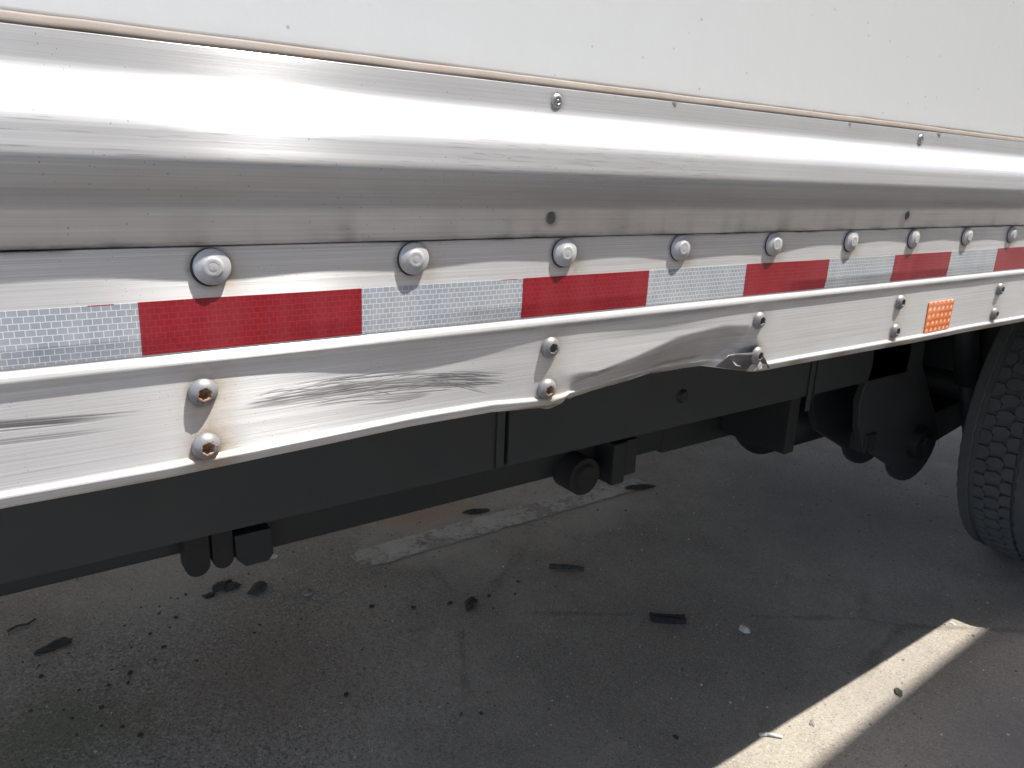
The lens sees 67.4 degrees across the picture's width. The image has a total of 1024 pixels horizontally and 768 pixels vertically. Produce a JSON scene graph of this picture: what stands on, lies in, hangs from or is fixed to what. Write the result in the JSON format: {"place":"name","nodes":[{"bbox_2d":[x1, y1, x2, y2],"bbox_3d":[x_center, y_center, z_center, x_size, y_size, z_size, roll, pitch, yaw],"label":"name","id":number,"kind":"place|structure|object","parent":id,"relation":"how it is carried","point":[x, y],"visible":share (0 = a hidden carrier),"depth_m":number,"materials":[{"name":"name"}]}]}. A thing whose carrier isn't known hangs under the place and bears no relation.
{"place":"outdoors","nodes":[
{"label":"outdoors","id":0,"kind":"place"},
{"bbox_2d":[0,425,1023,767],"bbox_3d":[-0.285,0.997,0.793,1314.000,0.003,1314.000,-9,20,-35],"label":"ground","id":1,"kind":"structure","parent":0,"point":[666,699],"depth_m":2.00,"materials":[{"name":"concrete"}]},
{"bbox_2d":[7,618,35,631],"bbox_3d":[-1.247,0.614,1.955,0.014,0.009,0.067,14,20,35],"label":"twig","id":2,"kind":"object","parent":1,"relation":"on","point":[18,625],"visible":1,"depth_m":1.95,"materials":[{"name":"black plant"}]},
{"bbox_2d":[33,636,72,654],"bbox_3d":[-1.126,0.640,1.883,0.043,0.012,0.088,14,20,35],"label":"soil clump","id":3,"kind":"object","parent":1,"relation":"on","point":[57,644],"visible":1,"depth_m":1.88,"materials":[{"name":"black soil"}]},
{"bbox_2d":[201,592,214,598],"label":"soil clump","id":4,"kind":"object","parent":1,"relation":"on","point":[208,595],"visible":1,"depth_m":2.12,"materials":[{"name":"black soil"}]},
{"bbox_2d":[212,579,240,591],"bbox_3d":[-0.806,0.570,2.169,0.057,0.020,0.066,9,17,22],"label":"soil clump","id":5,"kind":"object","parent":1,"relation":"on","point":[228,585],"visible":1,"depth_m":2.16,"materials":[{"name":"black soil"}]},
{"bbox_2d":[247,581,267,594],"bbox_3d":[-0.717,0.570,2.168,0.051,0.025,0.061,2,16,-4],"label":"soil clump","id":6,"kind":"object","parent":1,"relation":"on","point":[258,587],"visible":1,"depth_m":2.16,"materials":[{"name":"black soil"}]},
{"bbox_2d":[302,590,313,595],"bbox_3d":[-0.575,0.585,2.162,0.034,0.013,0.029,0,16,-9],"label":"grey stone","id":7,"kind":"object","parent":1,"relation":"on","point":[307,592],"visible":1,"depth_m":2.15,"materials":[{"name":"grey stone"}]},
{"bbox_2d":[465,596,477,611],"bbox_3d":[-0.118,0.611,2.142,0.039,0.011,0.073,10,18,24],"label":"soil clump","id":8,"kind":"object","parent":1,"relation":"on","point":[471,602],"visible":1,"depth_m":2.14,"materials":[{"name":"black soil"}]},
{"bbox_2d":[462,508,489,514],"bbox_3d":[-0.131,0.447,2.711,0.107,0.010,0.038,-5,18,-24],"label":"soil clump","id":9,"kind":"object","parent":1,"relation":"on","point":[476,511],"visible":1,"depth_m":2.70,"materials":[{"name":"black soil"}]},
{"bbox_2d":[0,0,1023,595],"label":"semi trailer","id":10,"kind":"object","parent":1,"relation":"on","point":[276,272],"visible":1,"depth_m":0.68,"materials":[{"name":"metal"}]},
{"bbox_2d":[0,438,1023,767],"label":"grit","id":11,"kind":"object","parent":1,"relation":"on","point":[554,644],"visible":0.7,"depth_m":2.04,"materials":[{"name":"grey gravel"}]},
{"bbox_2d":[549,563,583,570],"bbox_3d":[0.168,0.561,2.355,0.107,0.017,0.019,3,16,3],"label":"bark strip","id":12,"kind":"object","parent":1,"relation":"on","point":[560,566],"visible":1,"depth_m":2.35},
{"bbox_2d":[625,484,655,489],"bbox_3d":[0.500,0.398,2.973,0.141,0.014,0.035,-5,18,-26],"label":"soil clump","id":13,"kind":"object","parent":1,"relation":"on","point":[639,487],"visible":1,"depth_m":2.97,"materials":[{"name":"black soil"}]},
{"bbox_2d":[649,612,685,623],"bbox_3d":[0.427,0.642,2.109,0.098,0.015,0.037,3,16,2],"label":"rubber scrap","id":14,"kind":"object","parent":1,"relation":"on","point":[668,618],"visible":1,"depth_m":2.10,"materials":[{"name":"black rubber"}]},
{"bbox_2d":[738,625,749,632],"bbox_3d":[0.629,0.662,2.078,0.030,0.015,0.028,-1,17,-13],"label":"white pebble","id":15,"kind":"object","parent":1,"relation":"on","point":[743,628],"visible":1,"depth_m":2.07,"materials":[{"name":"stone"}]},
{"bbox_2d":[758,732,781,738],"bbox_3d":[0.569,0.774,1.692,0.050,0.010,0.011,4,16,4],"label":"leaf stalk","id":16,"kind":"object","parent":1,"relation":"on","point":[760,734],"visible":1,"depth_m":1.69,"materials":[{"name":"plant"}]},
{"bbox_2d":[809,719,814,726],"bbox_3d":[0.679,0.767,1.737,0.012,0.005,0.025,10,18,24],"label":"stone chip","id":17,"kind":"object","parent":1,"relation":"on","point":[812,723],"visible":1,"depth_m":1.73,"materials":[{"name":"beige stone"}]},
{"bbox_2d":[894,688,902,696],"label":"soil clump","id":18,"kind":"object","parent":1,"relation":"on","point":[897,691],"visible":1,"depth_m":1.85,"materials":[{"name":"grey soil"}]}
]}

